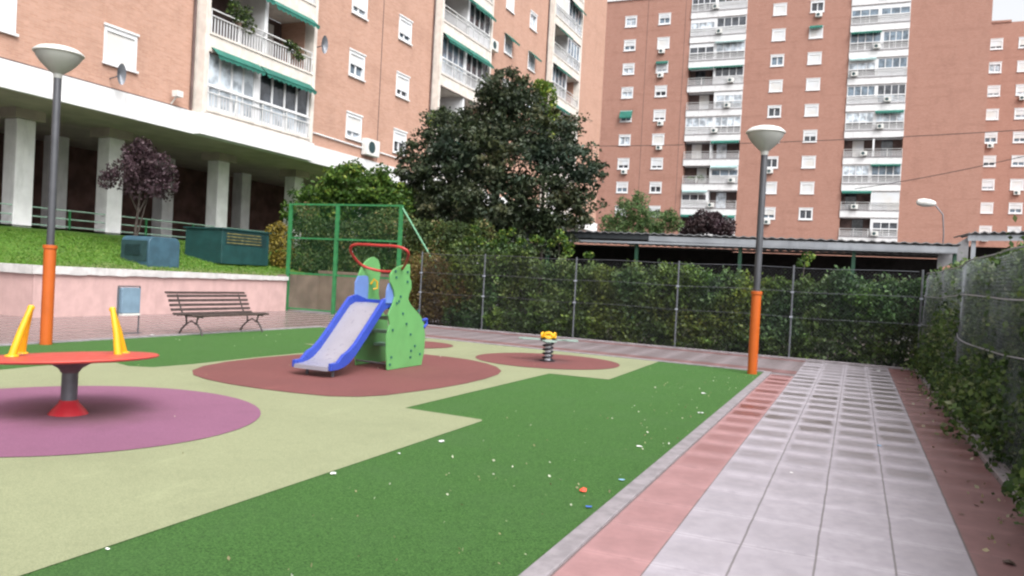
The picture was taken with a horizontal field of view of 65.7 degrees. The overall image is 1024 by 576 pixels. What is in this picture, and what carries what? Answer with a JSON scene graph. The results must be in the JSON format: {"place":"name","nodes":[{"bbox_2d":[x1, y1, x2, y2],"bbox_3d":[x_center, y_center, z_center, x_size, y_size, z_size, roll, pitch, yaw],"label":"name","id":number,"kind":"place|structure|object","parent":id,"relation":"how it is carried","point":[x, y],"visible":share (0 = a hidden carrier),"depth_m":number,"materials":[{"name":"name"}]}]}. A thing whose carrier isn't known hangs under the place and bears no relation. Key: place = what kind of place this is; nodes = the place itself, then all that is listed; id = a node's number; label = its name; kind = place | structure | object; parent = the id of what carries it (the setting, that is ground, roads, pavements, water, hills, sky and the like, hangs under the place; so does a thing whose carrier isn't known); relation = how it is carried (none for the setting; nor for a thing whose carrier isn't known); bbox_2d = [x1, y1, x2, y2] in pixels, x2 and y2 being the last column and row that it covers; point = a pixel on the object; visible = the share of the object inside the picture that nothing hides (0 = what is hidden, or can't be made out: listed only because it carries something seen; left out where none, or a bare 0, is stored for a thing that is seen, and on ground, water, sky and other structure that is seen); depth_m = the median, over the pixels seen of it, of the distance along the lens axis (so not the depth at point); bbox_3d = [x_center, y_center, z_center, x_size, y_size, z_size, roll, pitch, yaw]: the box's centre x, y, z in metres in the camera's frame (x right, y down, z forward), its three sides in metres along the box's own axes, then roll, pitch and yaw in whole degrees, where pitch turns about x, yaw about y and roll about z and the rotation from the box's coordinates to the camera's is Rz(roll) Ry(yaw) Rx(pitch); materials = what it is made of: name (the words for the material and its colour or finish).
{"place":"outdoors","nodes":[
{"label":"outdoors","id":0,"kind":"place"},
{"bbox_2d":[0,223,390,256],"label":"arcade floor","id":1,"kind":"structure","parent":0,"point":[92,231],"depth_m":27.45,"materials":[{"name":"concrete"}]},
{"bbox_2d":[31,206,104,230],"bbox_3d":[-14.787,-2.213,26.478,0.060,0.769,2.700,3,1,23],"label":"railing","id":2,"kind":"object","parent":1,"relation":"on","point":[69,219],"visible":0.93,"depth_m":26.46,"materials":[{"name":"metal"}]},
{"bbox_2d":[121,216,214,237],"bbox_3d":[-13.098,-2.176,30.367,0.060,0.769,4.520,3,1,23],"label":"railing","id":3,"kind":"object","parent":1,"relation":"on","point":[146,227],"visible":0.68,"depth_m":29.72,"materials":[{"name":"metal"}]},
{"bbox_2d":[0,225,498,283],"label":"lawn bank","id":4,"kind":"structure","parent":0,"point":[76,251],"depth_m":23.14,"materials":[{"name":"green plant"}]},
{"bbox_2d":[97,136,179,235],"bbox_3d":[-11.671,-2.955,24.904,1.221,3.637,2.949,3,1,23],"label":"tree","id":5,"kind":"object","parent":4,"relation":"on","point":[149,166],"visible":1,"depth_m":24.83,"materials":[{"name":"purple plant"}]},
{"bbox_2d":[121,236,179,267],"bbox_3d":[-10.516,-1.047,23.019,1.100,0.880,1.165,3,1,23],"label":"vent box","id":6,"kind":"object","parent":4,"relation":"on","point":[149,251],"visible":0.91,"depth_m":22.60,"materials":[{"name":"blue metal"}]},
{"bbox_2d":[183,226,271,265],"bbox_3d":[-9.737,-1.412,27.162,1.710,1.180,2.350,3,1,23],"label":"electrical cabinet","id":7,"kind":"object","parent":4,"relation":"on","point":[219,245],"visible":0.94,"depth_m":26.31,"materials":[{"name":"green metal"}]},
{"bbox_2d":[265,221,295,268],"bbox_3d":[-8.529,-1.569,29.096,1.105,1.874,1.698,3,1,-28],"label":"bush","id":8,"kind":"object","parent":4,"relation":"on","point":[278,258],"visible":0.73,"depth_m":28.83,"materials":[{"name":"yellow plant"}]},
{"bbox_2d":[289,310,448,323],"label":"court floor","id":9,"kind":"structure","parent":0,"point":[307,311],"depth_m":26.19,"materials":[{"name":"concrete"}]},
{"bbox_2d":[286,203,436,315],"bbox_3d":[-4.667,-0.864,25.105,6.074,3.570,0.158,3,1,23],"label":"court fence","id":10,"kind":"object","parent":9,"relation":"on","point":[336,239],"visible":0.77,"depth_m":25.50,"materials":[{"name":"green metal"}]},
{"bbox_2d":[278,270,475,318],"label":"court wall","id":11,"kind":"structure","parent":9,"relation":"on","point":[325,304],"depth_m":27.35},
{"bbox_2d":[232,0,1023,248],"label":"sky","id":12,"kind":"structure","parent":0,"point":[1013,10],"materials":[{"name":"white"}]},
{"bbox_2d":[424,318,906,367],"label":"hedge soil","id":13,"kind":"structure","parent":0,"point":[686,345],"depth_m":20.84,"materials":[{"name":"brown soil"}]},
{"bbox_2d":[279,157,415,268],"bbox_3d":[-6.379,-2.140,30.524,5.868,5.797,2.513,3,1,23],"label":"tree","id":14,"kind":"object","parent":13,"relation":"on","point":[331,191],"visible":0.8,"depth_m":29.98,"materials":[{"name":"green plant"}]},
{"bbox_2d":[285,201,499,276],"bbox_3d":[-4.345,-1.043,27.688,8.622,3.898,1.152,3,1,23],"label":"vine","id":15,"kind":"object","parent":13,"relation":"on","point":[441,244],"visible":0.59,"depth_m":27.61,"materials":[{"name":"green plant"}]},
{"bbox_2d":[401,251,480,324],"bbox_3d":[-2.246,0.056,23.263,1.704,2.284,3.565,2,1,-42],"label":"shrub","id":16,"kind":"object","parent":13,"relation":"on","point":[429,301],"visible":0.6,"depth_m":22.98,"materials":[{"name":"green plant"}]},
{"bbox_2d":[425,78,559,316],"bbox_3d":[-0.994,-3.720,32.211,5.909,9.479,1.154,3,1,21],"label":"tree","id":17,"kind":"object","parent":13,"relation":"on","point":[545,88],"visible":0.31,"depth_m":31.18,"materials":[{"name":"green plant"}]},
{"bbox_2d":[391,65,609,314],"bbox_3d":[-0.702,-3.657,29.249,8.752,9.472,4.167,3,1,23],"label":"tree","id":18,"kind":"object","parent":13,"relation":"on","point":[487,132],"visible":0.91,"depth_m":28.52,"materials":[{"name":"green plant"}]},
{"bbox_2d":[456,225,815,321],"bbox_3d":[2.690,-0.100,20.714,9.712,2.940,1.208,3,1,29],"label":"climbing plant","id":19,"kind":"object","parent":13,"relation":"on","point":[538,240],"visible":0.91,"depth_m":21.68,"materials":[{"name":"green plant"}]},
{"bbox_2d":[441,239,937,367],"bbox_3d":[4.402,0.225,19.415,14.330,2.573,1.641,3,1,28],"label":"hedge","id":20,"kind":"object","parent":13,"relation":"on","point":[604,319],"visible":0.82,"depth_m":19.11,"materials":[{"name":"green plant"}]},
{"bbox_2d":[492,300,977,575],"bbox_3d":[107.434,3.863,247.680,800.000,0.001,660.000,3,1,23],"label":"ground","id":21,"kind":"structure","parent":0,"point":[902,338],"depth_m":29.84,"materials":[{"name":"concrete"}]},
{"bbox_2d":[0,263,288,317],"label":"retaining wall","id":22,"kind":"structure","parent":21,"relation":"on","point":[83,291],"depth_m":20.10,"materials":[{"name":"pink paint"}]},
{"bbox_2d":[0,311,334,343],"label":"side footpath","id":23,"kind":"structure","parent":21,"relation":"on","point":[79,327],"depth_m":18.02,"materials":[{"name":"concrete"}]},
{"bbox_2d":[116,286,140,333],"bbox_3d":[-7.532,0.428,15.563,0.180,0.945,0.560,3,1,23],"label":"litter bin","id":24,"kind":"object","parent":23,"relation":"on","point":[128,300],"visible":0.89,"depth_m":15.48,"materials":[{"name":"blue metal"}]},
{"bbox_2d":[165,291,268,335],"bbox_3d":[-6.197,0.529,16.803,0.804,0.868,2.240,3,1,23],"label":"park bench","id":25,"kind":"object","parent":23,"relation":"on","point":[178,294],"visible":0.98,"depth_m":16.68,"materials":[{"name":"brown wood"}]},
{"bbox_2d":[0,0,606,290],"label":"apartment building","id":26,"kind":"structure","parent":21,"relation":"on","point":[241,127],"depth_m":32.50,"materials":[{"name":"brick"}]},
{"bbox_2d":[0,0,18,36],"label":"window","id":27,"kind":"structure","parent":26,"relation":"in","point":[8,8],"depth_m":21.39,"materials":[{"name":"white glass"}]},
{"bbox_2d":[102,22,139,73],"bbox_3d":[-12.197,-7.436,24.640,0.230,1.240,1.300,3,1,23],"label":"window","id":28,"kind":"structure","parent":26,"relation":"in","point":[119,44],"depth_m":24.61,"materials":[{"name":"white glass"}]},
{"bbox_2d":[225,0,256,34],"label":"potted plant","id":29,"kind":"object","parent":26,"relation":"on","point":[245,16],"visible":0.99,"depth_m":28.57,"materials":[{"name":"green plant"}]},
{"bbox_2d":[282,39,305,61],"bbox_3d":[-8.670,-9.376,31.397,0.804,0.748,1.100,3,1,23],"label":"potted plant","id":30,"kind":"object","parent":26,"relation":"on","point":[298,57],"visible":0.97,"depth_m":31.27,"materials":[{"name":"green plant"}]},
{"bbox_2d":[345,110,363,142],"bbox_3d":[-7.232,-7.328,36.078,0.230,1.240,1.300,3,1,23],"label":"window","id":31,"kind":"structure","parent":26,"relation":"in","point":[353,131],"depth_m":36.08,"materials":[{"name":"white glass"}]},
{"bbox_2d":[348,48,366,81],"bbox_3d":[-7.085,-10.124,36.041,0.230,1.240,1.300,3,1,23],"label":"window","id":32,"kind":"structure","parent":26,"relation":"in","point":[356,70],"depth_m":36.06,"materials":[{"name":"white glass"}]},
{"bbox_2d":[351,0,368,21],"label":"window","id":33,"kind":"structure","parent":26,"relation":"in","point":[359,7],"depth_m":36.12,"materials":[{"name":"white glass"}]},
{"bbox_2d":[392,127,407,155],"bbox_3d":[-5.659,-7.293,39.702,0.230,1.240,1.300,3,1,23],"label":"window","id":34,"kind":"structure","parent":26,"relation":"in","point":[399,135],"depth_m":39.68,"materials":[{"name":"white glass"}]},
{"bbox_2d":[395,71,410,101],"bbox_3d":[-5.512,-10.089,39.665,0.230,1.240,1.300,3,1,23],"label":"window","id":35,"kind":"structure","parent":26,"relation":"in","point":[402,80],"depth_m":39.66,"materials":[{"name":"white glass"}]},
{"bbox_2d":[398,14,412,45],"bbox_3d":[-5.366,-12.885,39.627,0.230,1.240,1.300,3,1,23],"label":"window","id":36,"kind":"structure","parent":26,"relation":"in","point":[405,24],"depth_m":39.63,"materials":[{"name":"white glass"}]},
{"bbox_2d":[504,33,512,57],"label":"window","id":37,"kind":"structure","parent":26,"relation":"in","point":[507,40],"depth_m":51.01,"materials":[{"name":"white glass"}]},
{"bbox_2d":[530,10,537,32],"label":"window","id":38,"kind":"structure","parent":26,"relation":"in","point":[533,16],"depth_m":54.61,"materials":[{"name":"white glass"}]},
{"bbox_2d":[0,327,762,575],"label":"synthetic turf","id":39,"kind":"structure","parent":21,"relation":"on","point":[317,522],"depth_m":5.61,"materials":[{"name":"green plastic"}]},
{"bbox_2d":[32,44,84,344],"bbox_3d":[-7.519,-1.510,12.971,0.756,4.885,0.756,3,1,23],"label":"street lamp","id":40,"kind":"object","parent":39,"relation":"on","point":[58,61],"visible":1,"depth_m":12.91,"materials":[{"name":"grey metal"}]},
{"bbox_2d":[0,338,658,575],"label":"cream safety surface","id":41,"kind":"object","parent":39,"relation":"on","point":[54,509],"visible":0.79,"depth_m":6.00,"materials":[{"name":"rubber"}]},
{"bbox_2d":[0,386,260,456],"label":"purple safety surface","id":42,"kind":"object","parent":41,"relation":"on","point":[117,418],"visible":0.95,"depth_m":7.28,"materials":[{"name":"rubber"}]},
{"bbox_2d":[0,305,158,416],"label":"merry go round","id":43,"kind":"object","parent":42,"relation":"on","point":[69,365],"visible":1,"depth_m":7.28,"materials":[{"name":"red plastic"}]},
{"bbox_2d":[192,354,500,396],"bbox_3d":[-2.235,1.212,11.964,3.790,0.001,5.170,3,1,23],"label":"red safety surface","id":44,"kind":"object","parent":41,"relation":"on","point":[279,373],"visible":0.86,"depth_m":10.97,"materials":[{"name":"rubber"}]},
{"bbox_2d":[292,243,427,376],"bbox_3d":[-2.046,0.289,11.788,1.063,1.896,2.440,3,1,23],"label":"slide","id":45,"kind":"object","parent":44,"relation":"on","point":[359,329],"visible":0.99,"depth_m":11.96,"materials":[{"name":"multicoloured plastic"}]},
{"bbox_2d":[424,341,452,347],"bbox_3d":[-2.096,1.159,16.434,1.760,0.001,1.760,3,1,23],"label":"red safety surface","id":46,"kind":"object","parent":41,"relation":"on","point":[429,344],"visible":0.39,"depth_m":16.48,"materials":[{"name":"rubber"}]},
{"bbox_2d":[476,353,619,369],"bbox_3d":[0.649,1.328,14.533,2.640,0.001,2.640,3,1,23],"label":"round red safety surface","id":47,"kind":"object","parent":41,"relation":"on","point":[532,360],"visible":0.97,"depth_m":14.36,"materials":[{"name":"rubber"}]},
{"bbox_2d":[519,331,577,361],"bbox_3d":[0.658,1.063,14.444,0.862,0.532,0.862,2,1,-45],"label":"spring rocker","id":48,"kind":"object","parent":47,"relation":"on","point":[548,339],"visible":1,"depth_m":14.36,"materials":[{"name":"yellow metal"}]},
{"bbox_2d":[138,334,744,575],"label":"fallen leaves","id":49,"kind":"object","parent":39,"relation":"on","point":[228,557],"visible":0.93,"depth_m":6.33,"materials":[{"name":"brown plant"}]},
{"bbox_2d":[746,125,785,373],"bbox_3d":[4.410,-0.675,14.151,0.682,4.435,0.682,3,1,23],"label":"street lamp","id":50,"kind":"object","parent":39,"relation":"on","point":[765,139],"visible":1,"depth_m":14.09,"materials":[{"name":"grey metal"}]},
{"bbox_2d":[0,326,771,575],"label":"kerb","id":51,"kind":"structure","parent":21,"relation":"on","point":[557,555],"depth_m":6.02,"materials":[{"name":"concrete"}]},
{"bbox_2d":[325,326,797,373],"bbox_3d":[0.294,1.274,17.463,11.489,0.001,0.627,3,1,29],"label":"red back path border","id":52,"kind":"object","parent":21,"relation":"on","point":[684,361],"visible":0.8,"depth_m":16.40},
{"bbox_2d":[388,324,804,370],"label":"back footpath","id":53,"kind":"structure","parent":21,"relation":"on","point":[707,357],"depth_m":17.73,"materials":[{"name":"grey concrete"}]},
{"bbox_2d":[388,323,804,361],"bbox_3d":[1.373,1.297,19.951,11.452,0.001,0.398,3,1,29],"label":"red back path edge","id":54,"kind":"object","parent":21,"relation":"on","point":[623,344],"visible":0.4,"depth_m":19.07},
{"bbox_2d":[596,189,685,245],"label":"tree","id":55,"kind":"object","parent":21,"relation":"on","point":[616,225],"visible":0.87,"depth_m":45.59,"materials":[{"name":"green plant"}]},
{"bbox_2d":[550,374,793,575],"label":"red path border","id":56,"kind":"object","parent":21,"relation":"on","point":[633,536],"visible":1,"depth_m":5.46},
{"bbox_2d":[679,209,736,248],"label":"tree","id":57,"kind":"object","parent":21,"relation":"on","point":[714,223],"visible":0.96,"depth_m":44.89,"materials":[{"name":"purple plant"}]},
{"bbox_2d":[424,324,1021,509],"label":"planting kerb","id":58,"kind":"structure","parent":21,"relation":"on","point":[998,472],"depth_m":16.94,"materials":[{"name":"concrete"}]},
{"bbox_2d":[419,252,923,364],"bbox_3d":[2.929,0.346,19.419,12.662,2.100,0.070,3,1,29],"label":"fence","id":59,"kind":"object","parent":58,"relation":"on","point":[792,291],"visible":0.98,"depth_m":18.85,"materials":[{"name":"metal"}]},
{"bbox_2d":[497,229,961,334],"bbox_3d":[7.129,-0.340,32.558,19.100,3.562,5.600,3,1,23],"label":"carport","id":60,"kind":"object","parent":21,"relation":"on","point":[702,257],"visible":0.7,"depth_m":32.13,"materials":[{"name":"grey metal"}]},
{"bbox_2d":[642,361,977,575],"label":"footpath","id":61,"kind":"structure","parent":21,"relation":"on","point":[848,496],"depth_m":5.74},
{"bbox_2d":[916,198,943,243],"bbox_3d":[18.615,-1.008,35.537,1.196,6.018,0.370,3,1,23],"label":"street lamp","id":62,"kind":"object","parent":21,"relation":"on","point":[923,202],"visible":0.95,"depth_m":35.41,"materials":[{"name":"white metal"}]},
{"bbox_2d":[888,368,1023,575],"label":"red path edge","id":63,"kind":"object","parent":21,"relation":"on","point":[977,525],"visible":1,"depth_m":6.21,"materials":[{"name":"red tile"}]},
{"bbox_2d":[905,376,1014,551],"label":"fallen leaves","id":64,"kind":"object","parent":63,"relation":"on","point":[992,536],"visible":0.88,"depth_m":5.97,"materials":[{"name":"brown plant"}]},
{"bbox_2d":[937,231,1023,268],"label":"carport","id":65,"kind":"object","parent":21,"relation":"on","point":[965,249],"visible":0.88,"depth_m":28.08,"materials":[{"name":"grey metal"}]},
{"bbox_2d":[532,0,992,273],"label":"apartment building","id":66,"kind":"structure","parent":0,"point":[808,72],"depth_m":85.64,"materials":[{"name":"red brick"}]},
{"bbox_2d":[617,158,629,173],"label":"window","id":67,"kind":"structure","parent":66,"relation":"in","point":[623,163],"depth_m":93.60,"materials":[{"name":"white glass"}]},
{"bbox_2d":[618,134,630,145],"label":"window","id":68,"kind":"structure","parent":66,"relation":"in","point":[624,139],"depth_m":93.64,"materials":[{"name":"white glass"}]},
{"bbox_2d":[621,87,632,98],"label":"window","id":69,"kind":"structure","parent":66,"relation":"in","point":[627,92],"depth_m":93.55,"materials":[{"name":"white glass"}]},
{"bbox_2d":[623,39,635,51],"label":"window","id":70,"kind":"structure","parent":66,"relation":"in","point":[629,45],"depth_m":93.49,"materials":[{"name":"white glass"}]},
{"bbox_2d":[624,15,636,27],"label":"window","id":71,"kind":"structure","parent":66,"relation":"in","point":[630,21],"depth_m":93.46,"materials":[{"name":"white glass"}]},
{"bbox_2d":[649,182,661,193],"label":"window","id":72,"kind":"structure","parent":66,"relation":"in","point":[655,187],"depth_m":92.10,"materials":[{"name":"white glass"}]},
{"bbox_2d":[652,133,664,149],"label":"window","id":73,"kind":"structure","parent":66,"relation":"in","point":[657,139],"depth_m":91.95,"materials":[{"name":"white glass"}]},
{"bbox_2d":[653,109,665,125],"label":"window","id":74,"kind":"structure","parent":66,"relation":"in","point":[659,115],"depth_m":91.88,"materials":[{"name":"white glass"}]},
{"bbox_2d":[654,85,666,97],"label":"window","id":75,"kind":"structure","parent":66,"relation":"in","point":[661,90],"depth_m":91.92,"materials":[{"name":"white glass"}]},
{"bbox_2d":[656,61,668,77],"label":"window","id":76,"kind":"structure","parent":66,"relation":"in","point":[662,68],"depth_m":91.83,"materials":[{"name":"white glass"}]},
{"bbox_2d":[657,37,669,53],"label":"window","id":77,"kind":"structure","parent":66,"relation":"in","point":[663,42],"depth_m":91.81,"materials":[{"name":"white glass"}]},
{"bbox_2d":[659,12,670,24],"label":"window","id":78,"kind":"structure","parent":66,"relation":"in","point":[664,18],"depth_m":91.86,"materials":[{"name":"white glass"}]},
{"bbox_2d":[764,207,775,223],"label":"window","id":79,"kind":"structure","parent":66,"relation":"in","point":[769,215],"depth_m":86.99,"materials":[{"name":"white glass"}]},
{"bbox_2d":[767,156,778,173],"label":"window","id":80,"kind":"structure","parent":66,"relation":"in","point":[772,163],"depth_m":86.93,"materials":[{"name":"white glass"}]},
{"bbox_2d":[767,105,781,117],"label":"window","id":81,"kind":"structure","parent":66,"relation":"in","point":[774,111],"depth_m":86.95,"materials":[{"name":"clear glass"}]},
{"bbox_2d":[768,79,782,92],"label":"window","id":82,"kind":"structure","parent":66,"relation":"in","point":[774,85],"depth_m":86.86,"materials":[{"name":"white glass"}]},
{"bbox_2d":[770,54,784,66],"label":"window","id":83,"kind":"structure","parent":66,"relation":"in","point":[777,60],"depth_m":86.86,"materials":[{"name":"clear glass"}]},
{"bbox_2d":[771,28,785,41],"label":"window","id":84,"kind":"structure","parent":66,"relation":"in","point":[777,34],"depth_m":86.78,"materials":[{"name":"white glass"}]},
{"bbox_2d":[773,2,787,15],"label":"window","id":85,"kind":"structure","parent":66,"relation":"in","point":[780,9],"depth_m":86.76,"materials":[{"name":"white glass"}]},
{"bbox_2d":[798,208,812,219],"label":"window","id":86,"kind":"structure","parent":66,"relation":"in","point":[804,213],"depth_m":85.58,"materials":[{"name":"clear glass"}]},
{"bbox_2d":[800,182,813,193],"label":"window","id":87,"kind":"structure","parent":66,"relation":"in","point":[805,187],"depth_m":85.49,"materials":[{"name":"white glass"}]},
{"bbox_2d":[801,156,815,168],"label":"window","id":88,"kind":"structure","parent":66,"relation":"in","point":[808,162],"depth_m":85.46,"materials":[{"name":"white glass"}]},
{"bbox_2d":[802,130,816,142],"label":"window","id":89,"kind":"structure","parent":66,"relation":"in","point":[809,136],"depth_m":85.45,"materials":[{"name":"clear glass"}]},
{"bbox_2d":[804,104,818,116],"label":"window","id":90,"kind":"structure","parent":66,"relation":"in","point":[811,110],"depth_m":85.37,"materials":[{"name":"white glass"}]},
{"bbox_2d":[805,78,819,90],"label":"window","id":91,"kind":"structure","parent":66,"relation":"in","point":[812,84],"depth_m":85.33,"materials":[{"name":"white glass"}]},
{"bbox_2d":[807,52,821,64],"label":"window","id":92,"kind":"structure","parent":66,"relation":"in","point":[814,58],"depth_m":85.29,"materials":[{"name":"white glass"}]},
{"bbox_2d":[808,25,823,38],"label":"window","id":93,"kind":"structure","parent":66,"relation":"in","point":[816,33],"depth_m":85.26,"materials":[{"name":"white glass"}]},
{"bbox_2d":[810,0,824,17],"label":"window","id":94,"kind":"structure","parent":66,"relation":"in","point":[817,6],"depth_m":85.23,"materials":[{"name":"white glass"}]},
{"bbox_2d":[628,130,1019,145],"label":"cable","id":95,"kind":"object","parent":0,"point":[828,140],"visible":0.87,"depth_m":56.07,"materials":[{"name":"black rubber"}]},
{"bbox_2d":[891,341,1016,468],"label":"planting soil","id":96,"kind":"structure","parent":0,"point":[919,363],"depth_m":19.39,"materials":[{"name":"brown soil"}]},
{"bbox_2d":[898,214,1023,524],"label":"hedge","id":97,"kind":"object","parent":96,"relation":"on","point":[981,418],"visible":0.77,"depth_m":8.33,"materials":[{"name":"green plant"}]},
{"bbox_2d":[921,246,1023,468],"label":"fence","id":98,"kind":"object","parent":96,"relation":"on","point":[964,294],"visible":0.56,"depth_m":8.69,"materials":[{"name":"metal"}]},
{"bbox_2d":[978,20,1023,247],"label":"apartment building","id":99,"kind":"structure","parent":0,"point":[1002,198],"depth_m":94.42,"materials":[{"name":"red brick"}]},
{"bbox_2d":[980,202,993,213],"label":"window","id":100,"kind":"structure","parent":99,"relation":"in","point":[986,207],"depth_m":95.05,"materials":[{"name":"white glass"}]},
{"bbox_2d":[982,179,994,189],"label":"window","id":101,"kind":"structure","parent":99,"relation":"in","point":[987,184],"depth_m":95.05,"materials":[{"name":"white glass"}]},
{"bbox_2d":[984,132,997,147],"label":"window","id":102,"kind":"structure","parent":99,"relation":"in","point":[990,137],"depth_m":94.91,"materials":[{"name":"white glass"}]},
{"bbox_2d":[986,109,998,119],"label":"window","id":103,"kind":"structure","parent":99,"relation":"in","point":[991,114],"depth_m":94.93,"materials":[{"name":"white glass"}]},
{"bbox_2d":[987,85,1000,96],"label":"window","id":104,"kind":"structure","parent":99,"relation":"in","point":[993,90],"depth_m":94.89,"materials":[{"name":"white glass"}]},
{"bbox_2d":[989,62,1001,73],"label":"window","id":105,"kind":"structure","parent":99,"relation":"in","point":[994,67],"depth_m":94.91,"materials":[{"name":"white glass"}]},
{"bbox_2d":[990,38,1003,49],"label":"window","id":106,"kind":"structure","parent":99,"relation":"in","point":[997,43],"depth_m":94.80,"materials":[{"name":"white glass"}]},
{"bbox_2d":[1008,203,1022,213],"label":"window","id":107,"kind":"structure","parent":99,"relation":"in","point":[1014,208],"depth_m":93.92,"materials":[{"name":"white glass"}]},
{"bbox_2d":[1010,179,1023,194],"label":"window","id":108,"kind":"structure","parent":99,"relation":"in","point":[1015,184],"depth_m":93.81,"materials":[{"name":"white glass"}]},
{"bbox_2d":[1011,155,1023,166],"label":"window","id":109,"kind":"structure","parent":99,"relation":"in","point":[1018,162],"depth_m":93.86,"materials":[{"name":"white glass"}]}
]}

